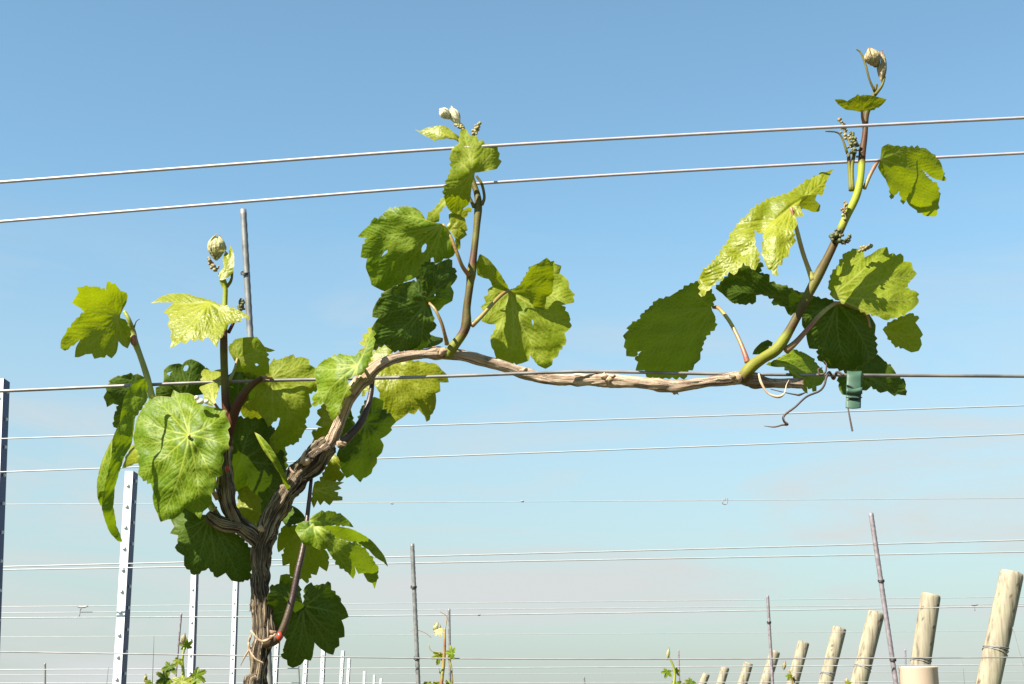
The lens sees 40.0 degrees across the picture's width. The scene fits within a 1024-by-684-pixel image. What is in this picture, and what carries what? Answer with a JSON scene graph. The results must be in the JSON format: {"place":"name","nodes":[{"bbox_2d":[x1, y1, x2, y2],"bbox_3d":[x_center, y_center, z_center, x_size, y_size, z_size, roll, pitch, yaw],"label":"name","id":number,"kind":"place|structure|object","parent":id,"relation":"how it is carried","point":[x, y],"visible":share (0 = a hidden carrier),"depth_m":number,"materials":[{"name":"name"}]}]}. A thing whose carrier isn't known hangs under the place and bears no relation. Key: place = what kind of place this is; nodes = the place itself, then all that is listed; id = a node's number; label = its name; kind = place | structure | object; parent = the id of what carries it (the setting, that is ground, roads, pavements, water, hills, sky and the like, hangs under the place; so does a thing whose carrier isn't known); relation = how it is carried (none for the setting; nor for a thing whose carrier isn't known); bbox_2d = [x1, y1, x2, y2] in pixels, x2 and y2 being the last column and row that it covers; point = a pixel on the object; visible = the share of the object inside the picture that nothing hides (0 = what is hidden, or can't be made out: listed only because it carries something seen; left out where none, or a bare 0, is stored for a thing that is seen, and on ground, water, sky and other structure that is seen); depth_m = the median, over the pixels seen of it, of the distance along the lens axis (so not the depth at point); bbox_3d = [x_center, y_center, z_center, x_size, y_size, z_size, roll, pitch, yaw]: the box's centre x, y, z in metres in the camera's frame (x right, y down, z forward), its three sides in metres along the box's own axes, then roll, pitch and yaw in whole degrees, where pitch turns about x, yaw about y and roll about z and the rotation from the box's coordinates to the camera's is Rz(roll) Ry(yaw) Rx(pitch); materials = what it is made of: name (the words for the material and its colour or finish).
{"place":"outdoors","nodes":[
{"label":"outdoors","id":0,"kind":"place"},
{"bbox_2d":[0,434,1023,472],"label":"trellis wire","id":1,"kind":"object","parent":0,"point":[601,450],"visible":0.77,"depth_m":3.50,"materials":[{"name":"silver metal"}]},
{"bbox_2d":[0,405,1023,438],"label":"trellis wire","id":2,"kind":"object","parent":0,"point":[602,419],"visible":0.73,"depth_m":3.52,"materials":[{"name":"silver metal"}]},
{"bbox_2d":[0,0,1023,683],"label":"sky","id":3,"kind":"structure","parent":0,"point":[87,86],"materials":[{"name":"blue"}]},
{"bbox_2d":[5,498,1021,504],"bbox_3d":[0.004,0.681,6.029,7.463,0.048,0.003,0,-15,0],"label":"trellis wire","id":4,"kind":"object","parent":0,"point":[601,501],"visible":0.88,"depth_m":6.03,"materials":[{"name":"silver metal"}]},
{"bbox_3d":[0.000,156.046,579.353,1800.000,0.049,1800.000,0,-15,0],"label":"ground","id":5,"kind":"structure","parent":0,"visible":0},
{"bbox_2d":[0,378,9,637],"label":"steel post","id":6,"kind":"object","parent":5,"relation":"on","point":[4,405],"visible":0.95,"depth_m":3.70,"materials":[{"name":"silver metal"}]},
{"bbox_2d":[44,663,45,683],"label":"steel rod","id":7,"kind":"object","parent":5,"relation":"on","point":[44,673],"visible":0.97,"depth_m":7.79,"materials":[{"name":"grey metal"}]},
{"bbox_2d":[113,471,137,683],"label":"steel post","id":8,"kind":"object","parent":5,"relation":"on","point":[125,579],"visible":0.97,"depth_m":4.96,"materials":[{"name":"silver metal"}]},
{"bbox_2d":[3,551,1023,569],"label":"trellis wire","id":9,"kind":"object","parent":8,"relation":"attached to","point":[562,560],"visible":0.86,"depth_m":4.87,"materials":[{"name":"silver metal"}]},
{"bbox_2d":[3,540,1023,566],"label":"trellis wire","id":10,"kind":"object","parent":8,"relation":"attached to","point":[563,552],"visible":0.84,"depth_m":4.88,"materials":[{"name":"silver metal"}]},
{"bbox_2d":[144,674,151,683],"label":"young grapevine","id":11,"kind":"object","parent":5,"relation":"on","point":[148,681],"visible":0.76,"depth_m":4.28,"materials":[{"name":"green plant"}]},
{"bbox_2d":[145,648,153,683],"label":"rod","id":12,"kind":"object","parent":5,"relation":"on","point":[152,673],"visible":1,"depth_m":2.54,"materials":[{"name":"grey metal"}]},
{"bbox_2d":[174,613,181,676],"bbox_3d":[-1.408,1.747,5.744,0.046,1.258,0.009,0,-15,0],"label":"steel rod","id":13,"kind":"object","parent":5,"relation":"on","point":[180,622],"visible":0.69,"depth_m":5.88,"materials":[{"name":"grey metal"}]},
{"bbox_2d":[155,633,206,683],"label":"young grapevine","id":14,"kind":"object","parent":5,"relation":"on","point":[197,677],"visible":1,"depth_m":3.21,"materials":[{"name":"green plant"}]},
{"bbox_2d":[187,574,198,676],"bbox_3d":[-1.462,1.822,6.369,0.072,1.936,0.058,0,-15,0],"label":"steel post","id":15,"kind":"object","parent":5,"relation":"on","point":[193,620],"visible":0.55,"depth_m":6.49,"materials":[{"name":"silver metal"}]},
{"bbox_2d":[230,581,238,683],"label":"steel post","id":16,"kind":"object","parent":5,"relation":"on","point":[234,631],"visible":0.69,"depth_m":7.76,"materials":[{"name":"silver metal"}]},
{"bbox_2d":[2,597,993,606],"bbox_3d":[0.007,1.456,7.892,9.770,0.095,0.004,0,-15,0],"label":"trellis wire","id":17,"kind":"object","parent":16,"relation":"attached to","point":[526,602],"visible":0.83,"depth_m":7.89,"materials":[{"name":"grey metal"}]},
{"bbox_2d":[3,604,1020,612],"bbox_3d":[0.007,1.492,7.883,9.758,0.085,0.004,0,-15,0],"label":"trellis wire","id":18,"kind":"object","parent":16,"relation":"attached to","point":[491,609],"visible":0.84,"depth_m":7.88,"materials":[{"name":"grey metal"}]},
{"bbox_2d":[240,208,272,683],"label":"steel rod","id":19,"kind":"object","parent":5,"relation":"on","point":[245,272],"visible":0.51,"depth_m":1.27,"materials":[{"name":"grey metal"}]},
{"bbox_2d":[273,642,279,683],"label":"steel post","id":20,"kind":"object","parent":5,"relation":"on","point":[276,662],"visible":0.45,"depth_m":9.17,"materials":[{"name":"silver metal"}]},
{"bbox_2d":[34,631,955,636],"bbox_3d":[0.005,1.931,9.318,11.534,0.071,0.003,0,-15,0],"label":"trellis wire","id":21,"kind":"object","parent":20,"relation":"attached to","point":[519,634],"visible":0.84,"depth_m":9.32,"materials":[{"name":"grey metal"}]},
{"bbox_2d":[302,660,308,683],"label":"steel post","id":22,"kind":"object","parent":5,"relation":"on","point":[305,671],"visible":0.48,"depth_m":12.18,"materials":[{"name":"silver metal"}]},
{"bbox_2d":[320,649,325,683],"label":"steel post","id":23,"kind":"object","parent":5,"relation":"on","point":[322,673],"visible":0.82,"depth_m":14.14,"materials":[{"name":"silver metal"}]},
{"bbox_2d":[339,651,344,683],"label":"steel post","id":24,"kind":"object","parent":5,"relation":"on","point":[341,670],"visible":0.92,"depth_m":15.12,"materials":[{"name":"silver metal"}]},
{"bbox_2d":[346,658,350,683],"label":"steel post","id":25,"kind":"object","parent":5,"relation":"on","point":[348,671],"visible":0.94,"depth_m":17.05,"materials":[{"name":"silver metal"}]},
{"bbox_2d":[363,671,365,683],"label":"steel post","id":26,"kind":"object","parent":5,"relation":"on","point":[364,677],"visible":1,"depth_m":19.47,"materials":[{"name":"silver metal"}]},
{"bbox_2d":[410,543,420,683],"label":"steel rod","id":27,"kind":"object","parent":5,"relation":"on","point":[415,615],"visible":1,"depth_m":3.25,"materials":[{"name":"grey metal"}]},
{"bbox_2d":[0,651,1023,659],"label":"trellis wire","id":28,"kind":"object","parent":27,"relation":"attached to","point":[527,658],"visible":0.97,"depth_m":3.20,"materials":[{"name":"grey metal"}]},
{"bbox_2d":[412,611,455,683],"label":"young grapevine","id":29,"kind":"object","parent":5,"relation":"on","point":[450,651],"visible":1,"depth_m":3.22,"materials":[{"name":"green plant"}]},
{"bbox_2d":[448,609,450,681],"bbox_3d":[-0.201,1.493,4.673,0.039,1.195,0.010,0,-15,0],"label":"steel rod","id":30,"kind":"object","parent":5,"relation":"on","point":[449,635],"visible":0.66,"depth_m":4.80,"materials":[{"name":"grey metal"}]},
{"bbox_2d":[60,47,946,683],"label":"grapevine","id":31,"kind":"object","parent":5,"relation":"on","point":[186,449],"visible":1,"depth_m":1.13,"materials":[{"name":"green plant"}]},
{"bbox_2d":[0,116,1023,183],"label":"trellis wire","id":32,"kind":"object","parent":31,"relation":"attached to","point":[511,144],"visible":1,"depth_m":1.15,"materials":[{"name":"silver metal"}]},
{"bbox_2d":[0,370,1023,392],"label":"trellis wire","id":33,"kind":"object","parent":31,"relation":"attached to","point":[513,373],"visible":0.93,"depth_m":1.12,"materials":[{"name":"silver metal"}]},
{"bbox_2d":[846,371,861,408],"bbox_3d":[0.271,0.038,1.115,0.014,0.034,0.028,-5,-16,17],"label":"plant tie","id":34,"kind":"object","parent":33,"relation":"attached to","point":[853,389],"visible":1,"depth_m":1.11,"materials":[{"name":"green plastic"}]},
{"bbox_2d":[0,152,1023,222],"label":"trellis wire","id":35,"kind":"object","parent":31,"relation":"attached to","point":[478,183],"visible":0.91,"depth_m":1.20,"materials":[{"name":"silver metal"}]},
{"bbox_2d":[661,647,696,683],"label":"young grapevine","id":36,"kind":"object","parent":5,"relation":"on","point":[676,670],"visible":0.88,"depth_m":4.49,"materials":[{"name":"green plant"}]},
{"bbox_2d":[678,650,679,680],"bbox_3d":[0.926,2.293,7.668,0.010,1.199,0.010,0,-15,0],"label":"steel rod","id":37,"kind":"object","parent":5,"relation":"on","point":[678,667],"visible":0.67,"depth_m":7.80,"materials":[{"name":"grey metal"}]},
{"bbox_2d":[699,672,709,683],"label":"wooden post","id":38,"kind":"object","parent":5,"relation":"on","point":[705,677],"visible":0.9,"depth_m":19.42,"materials":[{"name":"brown wood"}]},
{"bbox_2d":[716,667,728,683],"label":"wooden post","id":39,"kind":"object","parent":5,"relation":"on","point":[723,674],"visible":0.89,"depth_m":16.90,"materials":[{"name":"brown wood"}]},
{"bbox_2d":[737,662,752,683],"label":"wooden post","id":40,"kind":"object","parent":5,"relation":"on","point":[745,673],"visible":0.95,"depth_m":15.35,"materials":[{"name":"brown wood"}]},
{"bbox_2d":[759,650,779,683],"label":"wooden post","id":41,"kind":"object","parent":5,"relation":"on","point":[766,676],"visible":0.68,"depth_m":12.83,"materials":[{"name":"brown wood"}]},
{"bbox_2d":[766,595,773,683],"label":"steel rod","id":42,"kind":"object","parent":5,"relation":"on","point":[769,638],"visible":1,"depth_m":4.80,"materials":[{"name":"grey metal"}]},
{"bbox_2d":[782,661,795,683],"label":"young grapevine","id":43,"kind":"object","parent":5,"relation":"on","point":[789,675],"visible":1,"depth_m":5.84,"materials":[{"name":"green plant"}]},
{"bbox_2d":[786,640,808,683],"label":"wooden post","id":44,"kind":"object","parent":5,"relation":"on","point":[802,647],"visible":0.83,"depth_m":11.48,"materials":[{"name":"brown wood"}]},
{"bbox_2d":[818,626,845,683],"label":"wooden post","id":45,"kind":"object","parent":5,"relation":"on","point":[834,649],"visible":0.94,"depth_m":9.54,"materials":[{"name":"brown wood"}]},
{"bbox_2d":[27,671,1023,674],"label":"trellis wire","id":46,"kind":"object","parent":45,"relation":"attached to","point":[521,673],"visible":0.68,"depth_m":9.74,"materials":[{"name":"silver metal"}]},
{"bbox_2d":[850,610,883,683],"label":"wooden post","id":47,"kind":"object","parent":5,"relation":"on","point":[870,637],"visible":0.95,"depth_m":8.18,"materials":[{"name":"brown wood"}]},
{"bbox_2d":[379,681,1023,682],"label":"trellis wire","id":48,"kind":"object","parent":47,"relation":"attached to","point":[654,682],"visible":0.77,"depth_m":7.97,"materials":[{"name":"silver metal"}]},
{"bbox_2d":[869,513,898,683],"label":"steel rod","id":49,"kind":"object","parent":5,"relation":"on","point":[881,581],"visible":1,"depth_m":3.25,"materials":[{"name":"grey metal"}]},
{"bbox_2d":[898,666,938,683],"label":"plant tube","id":50,"kind":"object","parent":5,"relation":"on","point":[918,674],"visible":1,"depth_m":3.18,"materials":[{"name":"beige plastic"}]},
{"bbox_2d":[910,592,940,664],"bbox_3d":[1.946,1.996,6.919,0.433,1.510,0.107,0,-15,0],"label":"wooden post","id":51,"kind":"object","parent":5,"relation":"on","point":[925,632],"visible":0.78,"depth_m":7.03,"materials":[{"name":"brown wood"}]},
{"bbox_2d":[0,664,1023,669],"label":"trellis wire","id":52,"kind":"object","parent":51,"relation":"attached to","point":[508,667],"visible":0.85,"depth_m":6.82,"materials":[{"name":"silver metal"}]},
{"bbox_2d":[975,569,1023,683],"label":"wooden post","id":53,"kind":"object","parent":5,"relation":"on","point":[1001,624],"visible":1,"depth_m":5.95,"materials":[{"name":"brown wood"}]},
{"bbox_2d":[1,606,1023,617],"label":"trellis wire","id":54,"kind":"object","parent":53,"relation":"attached to","point":[529,613],"visible":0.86,"depth_m":6.20,"materials":[{"name":"grey metal"}]}
]}

